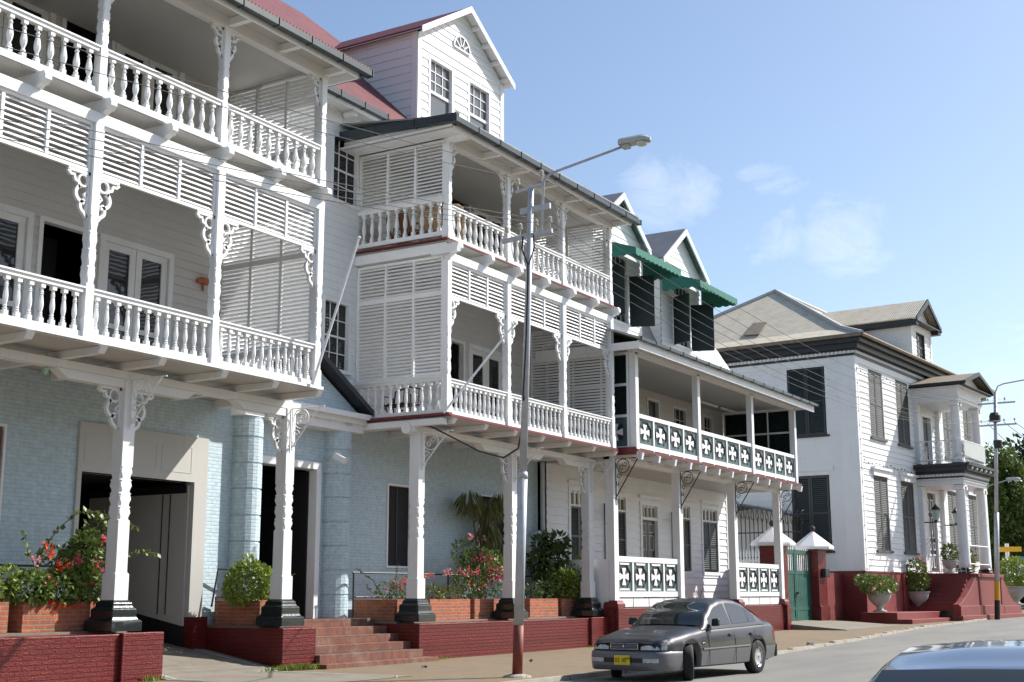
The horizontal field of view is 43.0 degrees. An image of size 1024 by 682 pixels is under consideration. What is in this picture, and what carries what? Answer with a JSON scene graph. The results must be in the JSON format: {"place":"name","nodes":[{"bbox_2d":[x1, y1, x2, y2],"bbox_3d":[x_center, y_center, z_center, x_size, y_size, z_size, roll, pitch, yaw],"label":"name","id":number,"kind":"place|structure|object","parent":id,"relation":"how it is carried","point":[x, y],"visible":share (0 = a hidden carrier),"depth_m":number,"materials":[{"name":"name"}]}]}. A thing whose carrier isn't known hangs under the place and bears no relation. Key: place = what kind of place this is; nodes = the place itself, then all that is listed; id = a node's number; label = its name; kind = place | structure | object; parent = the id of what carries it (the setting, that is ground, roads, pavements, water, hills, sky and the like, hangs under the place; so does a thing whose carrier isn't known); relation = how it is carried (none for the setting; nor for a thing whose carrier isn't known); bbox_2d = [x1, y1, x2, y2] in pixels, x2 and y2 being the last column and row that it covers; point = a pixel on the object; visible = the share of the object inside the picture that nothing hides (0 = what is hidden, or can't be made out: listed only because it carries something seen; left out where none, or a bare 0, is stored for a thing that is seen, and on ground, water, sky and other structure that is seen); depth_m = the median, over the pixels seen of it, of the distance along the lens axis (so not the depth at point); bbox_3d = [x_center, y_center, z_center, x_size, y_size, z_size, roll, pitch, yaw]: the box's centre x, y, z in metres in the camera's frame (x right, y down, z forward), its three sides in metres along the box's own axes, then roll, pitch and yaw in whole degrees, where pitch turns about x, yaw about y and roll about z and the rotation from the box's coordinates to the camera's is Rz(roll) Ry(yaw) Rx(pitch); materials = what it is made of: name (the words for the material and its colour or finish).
{"place":"outdoors","nodes":[
{"label":"outdoors","id":0,"kind":"place"},
{"bbox_2d":[162,643,408,681],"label":"driveway","id":1,"kind":"structure","parent":0,"point":[180,663],"depth_m":24.20,"materials":[{"name":"concrete"}]},
{"bbox_2d":[162,649,338,679],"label":"driveway lines","id":2,"kind":"object","parent":1,"relation":"on","point":[237,660],"visible":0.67,"depth_m":25.35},
{"bbox_2d":[147,605,1023,681],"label":"pavement","id":3,"kind":"structure","parent":0,"point":[497,668],"depth_m":27.39,"materials":[{"name":"brick"}]},
{"bbox_2d":[0,632,163,681],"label":"plinth wall","id":4,"kind":"structure","parent":3,"relation":"on","point":[119,657],"depth_m":21.42,"materials":[{"name":"brick"}]},
{"bbox_2d":[0,631,126,635],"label":"terrace","id":5,"kind":"structure","parent":4,"relation":"on","point":[46,633],"depth_m":21.81,"materials":[{"name":"concrete"}]},
{"bbox_2d":[0,602,8,633],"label":"brick planter","id":6,"kind":"object","parent":5,"relation":"on","point":[4,608],"visible":1,"depth_m":21.19,"materials":[{"name":"brick"}]},
{"bbox_2d":[0,561,23,602],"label":"shrub","id":7,"kind":"object","parent":6,"relation":"in","point":[3,569],"visible":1,"depth_m":21.45,"materials":[{"name":"green plant"}]},
{"bbox_2d":[7,602,96,632],"bbox_3d":[-7.925,4.729,22.325,0.600,0.500,1.620,-7,-13,30],"label":"brick planter","id":8,"kind":"object","parent":5,"relation":"on","point":[25,617],"visible":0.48,"depth_m":21.92,"materials":[{"name":"brick"}]},
{"bbox_2d":[3,506,160,612],"bbox_3d":[-7.558,3.825,22.855,0.824,1.863,3.086,-7,-13,30],"label":"flowering shrub","id":9,"kind":"object","parent":8,"relation":"in","point":[46,583],"visible":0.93,"depth_m":22.48,"materials":[{"name":"green plant"}]},
{"bbox_2d":[206,627,315,669],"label":"plinth wall","id":10,"kind":"structure","parent":3,"relation":"on","point":[275,646],"depth_m":26.02,"materials":[{"name":"brick"}]},
{"bbox_2d":[207,625,287,627],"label":"terrace","id":11,"kind":"structure","parent":10,"relation":"on","point":[233,626],"depth_m":26.43,"materials":[{"name":"concrete"}]},
{"bbox_2d":[210,568,261,618],"bbox_3d":[-5.805,5.369,27.346,0.117,1.159,1.329,-9,-14,39],"label":"handrail","id":12,"kind":"object","parent":11,"relation":"on","point":[218,569],"visible":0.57,"depth_m":26.97,"materials":[{"name":"black metal"}]},
{"bbox_2d":[214,600,266,625],"bbox_3d":[-5.448,5.625,26.940,1.200,0.500,0.750,-7,-13,30],"label":"brick planter","id":13,"kind":"object","parent":11,"relation":"on","point":[226,613],"visible":0.61,"depth_m":26.60,"materials":[{"name":"brick"}]},
{"bbox_2d":[220,553,295,607],"bbox_3d":[-5.287,4.936,26.846,0.998,1.125,2.014,-7,-13,30],"label":"round bush","id":14,"kind":"object","parent":13,"relation":"in","point":[242,596],"visible":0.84,"depth_m":26.42,"materials":[{"name":"green plant"}]},
{"bbox_2d":[288,618,438,668],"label":"brick steps","id":15,"kind":"structure","parent":3,"relation":"on","point":[350,642],"depth_m":28.34,"materials":[{"name":"brick"}]},
{"bbox_2d":[143,646,593,681],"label":"weeds","id":16,"kind":"object","parent":3,"relation":"on","point":[290,667],"visible":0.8,"depth_m":25.48,"materials":[{"name":"green plant"}]},
{"bbox_2d":[375,617,608,658],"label":"plinth wall","id":17,"kind":"structure","parent":3,"relation":"on","point":[458,639],"depth_m":32.22,"materials":[{"name":"brick"}]},
{"bbox_2d":[375,616,582,623],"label":"terrace","id":18,"kind":"structure","parent":17,"relation":"on","point":[480,619],"depth_m":32.89,"materials":[{"name":"concrete"}]},
{"bbox_2d":[354,599,403,621],"bbox_3d":[-2.936,6.421,31.041,1.200,0.500,1.200,-7,-13,30],"label":"brick planter","id":19,"kind":"object","parent":18,"relation":"on","point":[382,610],"visible":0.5,"depth_m":30.50,"materials":[{"name":"brick"}]},
{"bbox_2d":[355,565,407,599],"bbox_3d":[-2.999,5.657,30.576,0.504,0.919,2.207,-7,-13,30],"label":"flowering shrub","id":20,"kind":"object","parent":19,"relation":"on","point":[398,593],"visible":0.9,"depth_m":30.86,"materials":[{"name":"green plant"}]},
{"bbox_2d":[352,572,537,617],"bbox_3d":[-1.444,6.617,33.728,0.144,1.139,8.622,-7,-13,30],"label":"handrail","id":21,"kind":"object","parent":18,"relation":"on","point":[392,597],"visible":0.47,"depth_m":30.82,"materials":[{"name":"black metal"}]},
{"bbox_2d":[427,599,469,619],"bbox_3d":[-1.777,6.677,32.361,0.600,0.500,1.800,-7,-13,30],"label":"brick planter","id":22,"kind":"object","parent":18,"relation":"on","point":[450,609],"visible":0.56,"depth_m":32.22,"materials":[{"name":"brick"}]},
{"bbox_2d":[424,572,464,598],"bbox_3d":[-1.762,6.184,32.366,0.687,0.859,1.764,-7,-13,30],"label":"grassy plant","id":23,"kind":"object","parent":22,"relation":"in","point":[440,590],"visible":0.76,"depth_m":32.28,"materials":[{"name":"green plant"}]},
{"bbox_2d":[451,490,503,598],"bbox_3d":[-0.742,5.749,35.377,0.972,3.432,2.610,-7,-13,30],"label":"drooping plant","id":24,"kind":"object","parent":18,"relation":"on","point":[492,533],"visible":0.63,"depth_m":35.39,"materials":[{"name":"green plant"}]},
{"bbox_2d":[470,599,499,618],"bbox_3d":[-0.785,6.991,33.981,0.600,0.500,1.650,-7,-13,30],"label":"brick planter","id":25,"kind":"object","parent":18,"relation":"on","point":[482,608],"visible":0.42,"depth_m":33.45,"materials":[{"name":"brick"}]},
{"bbox_2d":[443,533,502,598],"bbox_3d":[-1.032,5.854,33.697,0.935,1.716,3.315,-7,-13,30],"label":"flowering shrub","id":26,"kind":"object","parent":25,"relation":"on","point":[486,570],"visible":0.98,"depth_m":33.79,"materials":[{"name":"green plant"}]},
{"bbox_2d":[524,599,557,616],"bbox_3d":[0.645,7.444,36.315,0.600,0.500,1.600,-7,-13,30],"label":"brick planter","id":27,"kind":"object","parent":18,"relation":"on","point":[541,607],"visible":0.62,"depth_m":36.04,"materials":[{"name":"brick"}]},
{"bbox_2d":[524,577,555,598],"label":"leafy shrub","id":28,"kind":"object","parent":27,"relation":"in","point":[540,590],"visible":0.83,"depth_m":36.45,"materials":[{"name":"green plant"}]},
{"bbox_2d":[544,598,578,615],"bbox_3d":[1.586,7.743,37.851,0.600,0.500,1.650,-7,-13,30],"label":"brick planter","id":29,"kind":"object","parent":18,"relation":"on","point":[566,606],"visible":0.5,"depth_m":37.22,"materials":[{"name":"brick"}]},
{"bbox_2d":[525,529,573,597],"bbox_3d":[1.080,6.445,37.754,1.058,2.060,2.051,-7,-13,30],"label":"leafy shrub","id":30,"kind":"object","parent":29,"relation":"on","point":[551,550],"visible":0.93,"depth_m":37.57,"materials":[{"name":"green plant"}]},
{"bbox_2d":[546,555,581,601],"bbox_3d":[1.849,7.030,38.289,1.079,1.570,2.605,-7,-13,30],"label":"leafy shrub","id":31,"kind":"object","parent":29,"relation":"in","point":[569,578],"visible":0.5,"depth_m":37.62,"materials":[{"name":"green plant"}]},
{"bbox_2d":[501,134,650,677],"bbox_3d":[1.219,1.195,23.722,3.260,9.725,0.610,-7,-13,30],"label":"street lamp","id":32,"kind":"object","parent":3,"relation":"on","point":[639,140],"visible":1,"depth_m":24.07,"materials":[{"name":"grey metal"}]},
{"bbox_2d":[0,137,505,227],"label":"overhead wire","id":33,"kind":"object","parent":32,"relation":"attached to","point":[233,183],"visible":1,"depth_m":18.21,"materials":[{"name":"metal"}]},
{"bbox_2d":[0,45,514,177],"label":"overhead wire","id":34,"kind":"object","parent":32,"relation":"attached to","point":[236,110],"visible":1,"depth_m":18.02,"materials":[{"name":"metal"}]},
{"bbox_2d":[0,129,518,225],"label":"overhead wire","id":35,"kind":"object","parent":32,"relation":"attached to","point":[237,177],"visible":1,"depth_m":17.87,"materials":[{"name":"metal"}]},
{"bbox_2d":[0,118,533,222],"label":"overhead wire","id":36,"kind":"object","parent":32,"relation":"attached to","point":[244,171],"visible":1,"depth_m":17.40,"materials":[{"name":"metal"}]},
{"bbox_2d":[0,25,540,173],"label":"overhead wire","id":37,"kind":"object","parent":32,"relation":"attached to","point":[246,97],"visible":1,"depth_m":17.41,"materials":[{"name":"metal"}]},
{"bbox_2d":[0,109,548,220],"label":"overhead wire","id":38,"kind":"object","parent":32,"relation":"attached to","point":[248,164],"visible":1,"depth_m":17.03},
{"bbox_2d":[422,396,524,458],"bbox_3d":[-0.630,1.924,27.655,0.972,1.126,7.427,4,-12,-20],"label":"hanging cable","id":39,"kind":"object","parent":32,"relation":"hanging from","point":[513,451],"visible":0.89,"depth_m":29.01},
{"bbox_2d":[509,229,972,423],"bbox_3d":[11.768,1.250,45.207,0.014,2.314,47.408,-6,-13,29],"label":"overhead wire","id":40,"kind":"object","parent":32,"relation":"attached to","point":[714,347],"visible":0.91,"depth_m":33.42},
{"bbox_2d":[520,180,983,402],"bbox_3d":[12.046,0.286,45.224,0.014,2.516,47.406,-6,-13,30],"label":"overhead wire","id":41,"kind":"object","parent":32,"relation":"attached to","point":[714,308],"visible":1,"depth_m":32.69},
{"bbox_2d":[523,227,988,422],"bbox_3d":[12.068,1.215,45.030,0.014,2.314,47.407,-6,-13,30],"label":"overhead wire","id":42,"kind":"object","parent":32,"relation":"attached to","point":[713,339],"visible":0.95,"depth_m":32.59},
{"bbox_2d":[539,225,1003,421],"bbox_3d":[12.518,1.163,44.764,0.014,2.314,47.403,-6,-13,30],"label":"overhead wire","id":43,"kind":"object","parent":32,"relation":"attached to","point":[728,337],"visible":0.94,"depth_m":32.40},
{"bbox_2d":[548,178,1004,400],"bbox_3d":[12.616,0.221,44.887,0.014,2.516,47.403,-6,-13,30],"label":"overhead wire","id":44,"kind":"object","parent":32,"relation":"attached to","point":[732,303],"visible":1,"depth_m":32.31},
{"bbox_2d":[552,222,1010,421],"bbox_3d":[12.861,1.123,44.562,0.014,2.314,47.402,-7,-13,30],"label":"overhead wire","id":45,"kind":"object","parent":32,"relation":"attached to","point":[754,343],"visible":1,"depth_m":32.86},
{"bbox_2d":[583,607,650,633],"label":"plinth wall","id":46,"kind":"structure","parent":3,"relation":"on","point":[619,618],"depth_m":37.51,"materials":[{"name":"brick"}]},
{"bbox_2d":[739,548,760,596],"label":"picket fence","id":47,"kind":"object","parent":3,"relation":"on","point":[749,560],"visible":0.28,"depth_m":57.33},
{"bbox_2d":[743,604,791,630],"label":"plinth wall","id":48,"kind":"structure","parent":3,"relation":"on","point":[777,617],"depth_m":48.53,"materials":[{"name":"brick"}]},
{"bbox_2d":[737,504,799,534],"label":"carport","id":49,"kind":"object","parent":3,"relation":"on","point":[752,506],"visible":0.15,"depth_m":59.85,"materials":[{"name":"grey metal"}]},
{"bbox_2d":[737,505,807,596],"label":"security fence","id":50,"kind":"object","parent":3,"relation":"on","point":[784,532],"visible":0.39,"depth_m":58.27,"materials":[{"name":"black metal"}]},
{"bbox_2d":[750,520,795,621],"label":"gate post","id":51,"kind":"object","parent":3,"relation":"on","point":[764,542],"visible":0.31,"depth_m":50.77,"materials":[{"name":"red paint"}]},
{"bbox_2d":[793,526,833,620],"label":"gate post","id":52,"kind":"object","parent":3,"relation":"on","point":[817,546],"visible":0.57,"depth_m":54.64,"materials":[{"name":"brick"}]},
{"bbox_2d":[787,545,811,620],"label":"gate","id":53,"kind":"structure","parent":52,"relation":"attached to","point":[799,586],"depth_m":53.34,"materials":[{"name":"green paint"}]},
{"bbox_2d":[791,620,901,630],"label":"gate ramp","id":54,"kind":"structure","parent":3,"relation":"on","point":[823,625],"depth_m":50.94,"materials":[{"name":"concrete"}]},
{"bbox_2d":[984,441,1023,581],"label":"broadleaf tree","id":55,"kind":"object","parent":3,"relation":"on","point":[1010,527],"visible":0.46,"depth_m":92.20,"materials":[{"name":"green plant"}]},
{"bbox_2d":[999,543,1021,578],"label":"street sign","id":56,"kind":"object","parent":3,"relation":"on","point":[1006,549],"visible":0.45,"depth_m":78.81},
{"bbox_2d":[1006,586,1023,604],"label":"plant urn","id":57,"kind":"object","parent":3,"relation":"on","point":[1016,593],"visible":0.7,"depth_m":76.02,"materials":[{"name":"stone"}]},
{"bbox_2d":[999,555,1023,585],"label":"urn plant","id":58,"kind":"object","parent":57,"relation":"in","point":[1012,581],"visible":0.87,"depth_m":76.25,"materials":[{"name":"green plant"}]},
{"bbox_2d":[281,0,1023,464],"label":"sky","id":59,"kind":"structure","parent":0,"point":[828,155],"materials":[{"name":"blue"}]},
{"bbox_2d":[557,617,1023,681],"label":"road","id":60,"kind":"structure","parent":0,"point":[866,660],"depth_m":29.79,"materials":[{"name":"asphalt"}]},
{"bbox_2d":[592,588,776,679],"bbox_3d":[3.349,5.516,24.750,1.942,1.622,4.820,-8,-14,36],"label":"parked car","id":61,"kind":"object","parent":60,"relation":"on","point":[686,636],"visible":1,"depth_m":23.84,"materials":[{"name":"grey paint"}]},
{"bbox_2d":[504,618,986,681],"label":"kerb","id":62,"kind":"structure","parent":60,"relation":"on","point":[591,674],"depth_m":34.10,"materials":[{"name":"concrete"}]},
{"bbox_2d":[868,640,1023,681],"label":"parked car","id":63,"kind":"object","parent":60,"relation":"on","point":[986,661],"visible":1,"depth_m":4.47,"materials":[{"name":"blue paint"}]},
{"bbox_2d":[978,379,1023,619],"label":"street lamp","id":64,"kind":"object","parent":60,"relation":"on","point":[994,416],"visible":0.88,"depth_m":64.56,"materials":[{"name":"black metal"}]},
{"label":"ground","id":65,"kind":"structure","parent":0,"visible":0},
{"bbox_2d":[0,0,388,648],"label":"verandah house","id":66,"kind":"structure","parent":65,"relation":"on","point":[156,324],"depth_m":26.11,"materials":[{"name":"white paint"}]},
{"bbox_2d":[0,210,25,315],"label":"door","id":67,"kind":"structure","parent":66,"relation":"in","point":[12,226],"depth_m":23.68,"materials":[{"name":"white paint"}]},
{"bbox_2d":[0,0,48,64],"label":"door","id":68,"kind":"structure","parent":66,"relation":"in","point":[21,4],"depth_m":24.48,"materials":[{"name":"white paint"}]},
{"bbox_2d":[38,237,56,322],"bbox_3d":[-9.257,-0.745,24.976,0.020,2.700,1.080,-7,-13,30],"label":"open doorway","id":69,"kind":"structure","parent":66,"relation":"in","point":[49,249],"depth_m":25.40,"materials":[{"name":"black"}]},
{"bbox_2d":[65,41,80,76],"bbox_3d":[-9.142,-4.844,25.975,0.020,2.650,1.140,-7,-13,30],"label":"open doorway","id":70,"kind":"structure","parent":66,"relation":"in","point":[70,51],"depth_m":26.43,"materials":[{"name":"black"}]},
{"bbox_2d":[100,241,167,347],"bbox_3d":[-7.602,-0.522,26.047,0.050,2.670,1.700,-7,-13,30],"label":"door","id":71,"kind":"structure","parent":66,"relation":"in","point":[128,272],"depth_m":26.15,"materials":[{"name":"white paint"}]},
{"bbox_2d":[118,46,177,119],"bbox_3d":[-7.572,-4.639,26.905,0.050,2.600,1.630,-7,-13,30],"label":"door","id":72,"kind":"structure","parent":66,"relation":"in","point":[126,52],"depth_m":27.05,"materials":[{"name":"white paint"}]},
{"bbox_2d":[258,471,309,617],"bbox_3d":[-5.430,4.774,30.499,1.600,3.350,0.040,-7,-13,30],"label":"open doorway","id":73,"kind":"structure","parent":66,"relation":"in","point":[300,504],"depth_m":30.39,"materials":[{"name":"black metal"}]},
{"bbox_2d":[311,236,360,383],"bbox_3d":[-3.551,-0.641,26.349,0.960,3.028,0.083,-2,-11,8],"label":"flagpole","id":74,"kind":"object","parent":66,"relation":"attached to","point":[331,324],"visible":1,"depth_m":26.31,"materials":[{"name":"metal"}]},
{"bbox_2d":[322,296,352,375],"bbox_3d":[-4.269,-0.112,31.545,0.200,1.800,1.120,-7,-13,30],"label":"window","id":75,"kind":"structure","parent":66,"relation":"in","point":[337,349],"depth_m":31.74,"materials":[{"name":"white paint"}]},
{"bbox_2d":[330,131,360,211],"bbox_3d":[-4.175,-4.233,32.513,0.200,1.800,1.140,-7,-13,30],"label":"window","id":76,"kind":"structure","parent":66,"relation":"in","point":[345,166],"depth_m":32.60,"materials":[{"name":"white paint"}]},
{"bbox_2d":[108,0,641,621],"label":"verandah house","id":77,"kind":"structure","parent":65,"relation":"on","point":[440,312],"depth_m":34.42,"materials":[{"name":"white paint"}]},
{"bbox_2d":[384,386,423,412],"bbox_3d":[-2.680,1.523,31.939,0.887,0.922,0.608,-7,-13,30],"label":"garden chair","id":78,"kind":"object","parent":77,"relation":"on","point":[401,405],"visible":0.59,"depth_m":31.97,"materials":[{"name":"black metal"}]},
{"bbox_2d":[398,210,427,243],"bbox_3d":[-2.476,-2.724,32.590,0.695,1.008,0.624,6,-12,-27],"label":"chair","id":79,"kind":"object","parent":77,"relation":"on","point":[409,227],"visible":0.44,"depth_m":32.51,"materials":[{"name":"brown wicker"}]},
{"bbox_2d":[418,205,439,240],"bbox_3d":[-1.947,-2.776,32.325,0.624,1.008,0.695,-4,-12,22],"label":"chair","id":80,"kind":"object","parent":77,"relation":"on","point":[426,225],"visible":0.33,"depth_m":32.15,"materials":[{"name":"beige wicker"}]},
{"bbox_2d":[440,204,466,239],"bbox_3d":[-1.448,-2.811,32.152,0.624,1.008,0.695,-1,-11,5],"label":"chair","id":81,"kind":"object","parent":77,"relation":"on","point":[462,227],"visible":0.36,"depth_m":31.93,"materials":[{"name":"beige wicker"}]},
{"bbox_2d":[443,322,516,412],"bbox_3d":[-0.739,0.610,30.560,1.822,2.279,0.090,4,-12,-19],"label":"flagpole","id":82,"kind":"object","parent":77,"relation":"attached to","point":[472,376],"visible":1,"depth_m":30.50,"materials":[{"name":"metal"}]},
{"bbox_2d":[471,349,501,417],"bbox_3d":[-0.761,1.651,37.214,0.050,2.660,1.710,-7,-13,30],"label":"door","id":83,"kind":"structure","parent":77,"relation":"in","point":[489,375],"depth_m":37.38,"materials":[{"name":"white paint"}]},
{"bbox_2d":[476,210,502,254],"bbox_3d":[-0.687,-2.457,38.144,0.050,2.600,1.610,-7,-13,30],"label":"door","id":84,"kind":"structure","parent":77,"relation":"in","point":[488,218],"depth_m":38.23,"materials":[{"name":"white paint"}]},
{"bbox_2d":[456,192,818,608],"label":"house","id":85,"kind":"structure","parent":65,"relation":"on","point":[704,435],"depth_m":44.71,"materials":[{"name":"white paint"}]},
{"bbox_2d":[568,486,580,559],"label":"window frame","id":86,"kind":"structure","parent":85,"relation":"in","point":[570,488],"depth_m":40.29,"materials":[{"name":"white paint"}]},
{"bbox_2d":[618,493,627,555],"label":"window frame","id":87,"kind":"structure","parent":85,"relation":"in","point":[625,502],"depth_m":43.58,"materials":[{"name":"white paint"}]},
{"bbox_2d":[643,520,647,557],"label":"door","id":88,"kind":"structure","parent":85,"relation":"in","point":[644,521],"depth_m":44.94,"materials":[{"name":"white paint"}]},
{"bbox_2d":[647,520,654,557],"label":"door","id":89,"kind":"structure","parent":85,"relation":"in","point":[650,524],"depth_m":45.34,"materials":[{"name":"white paint"}]},
{"bbox_2d":[648,401,654,417],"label":"door","id":90,"kind":"structure","parent":85,"relation":"in","point":[651,405],"depth_m":46.56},
{"bbox_2d":[673,406,686,425],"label":"window","id":91,"kind":"structure","parent":85,"relation":"in","point":[679,414],"depth_m":48.56,"materials":[{"name":"white paint"}]},
{"bbox_2d":[683,502,692,574],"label":"window frame","id":92,"kind":"structure","parent":85,"relation":"in","point":[690,572],"depth_m":48.03,"materials":[{"name":"white paint"}]},
{"bbox_2d":[703,415,712,432],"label":"window","id":93,"kind":"structure","parent":85,"relation":"in","point":[707,420],"depth_m":50.85,"materials":[{"name":"white paint"}]},
{"bbox_2d":[700,505,719,575],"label":"window frame","id":94,"kind":"structure","parent":85,"relation":"in","point":[717,573],"depth_m":49.75,"materials":[{"name":"white paint"}]},
{"bbox_2d":[827,573,845,620],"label":"yard wall","id":95,"kind":"structure","parent":65,"relation":"on","point":[835,590],"depth_m":57.63,"materials":[{"name":"red paint"}]},
{"bbox_2d":[714,289,1023,623],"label":"corner house","id":96,"kind":"structure","parent":65,"relation":"on","point":[883,495],"depth_m":62.90,"materials":[{"name":"white paint"}]},
{"bbox_2d":[867,592,891,611],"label":"plant urn","id":97,"kind":"object","parent":96,"relation":"on","point":[879,601],"visible":0.83,"depth_m":56.48,"materials":[{"name":"stone"}]},
{"bbox_2d":[853,572,898,595],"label":"urn plant","id":98,"kind":"object","parent":97,"relation":"in","point":[872,580],"visible":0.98,"depth_m":56.30,"materials":[{"name":"green plant"}]},
{"bbox_2d":[908,591,929,605],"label":"plant urn","id":99,"kind":"object","parent":96,"relation":"on","point":[918,598],"visible":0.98,"depth_m":62.10,"materials":[{"name":"stone"}]},
{"bbox_2d":[906,554,930,591],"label":"urn plant","id":100,"kind":"object","parent":99,"relation":"in","point":[922,577],"visible":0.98,"depth_m":62.35,"materials":[{"name":"green plant"}]},
{"bbox_2d":[923,419,928,463],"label":"door","id":101,"kind":"structure","parent":96,"relation":"in","point":[925,433],"depth_m":68.06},
{"bbox_2d":[927,494,936,570],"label":"door","id":102,"kind":"structure","parent":96,"relation":"in","point":[929,497],"depth_m":67.04,"materials":[{"name":"paint"}]},
{"bbox_2d":[941,560,957,572],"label":"plant urn","id":103,"kind":"object","parent":96,"relation":"on","point":[949,565],"visible":1,"depth_m":63.35,"materials":[{"name":"stone"}]},
{"bbox_2d":[940,543,957,559],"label":"urn plant","id":104,"kind":"object","parent":103,"relation":"in","point":[944,552],"visible":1,"depth_m":63.57,"materials":[{"name":"green plant"}]},
{"bbox_2d":[955,547,979,572],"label":"flowering shrub","id":105,"kind":"object","parent":96,"relation":"on","point":[973,560],"visible":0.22,"depth_m":65.62,"materials":[{"name":"green plant"}]},
{"bbox_2d":[1002,433,1023,519],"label":"broadleaf tree","id":106,"kind":"object","parent":65,"relation":"on","point":[1020,450],"visible":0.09,"depth_m":109.37,"materials":[{"name":"green plant"}]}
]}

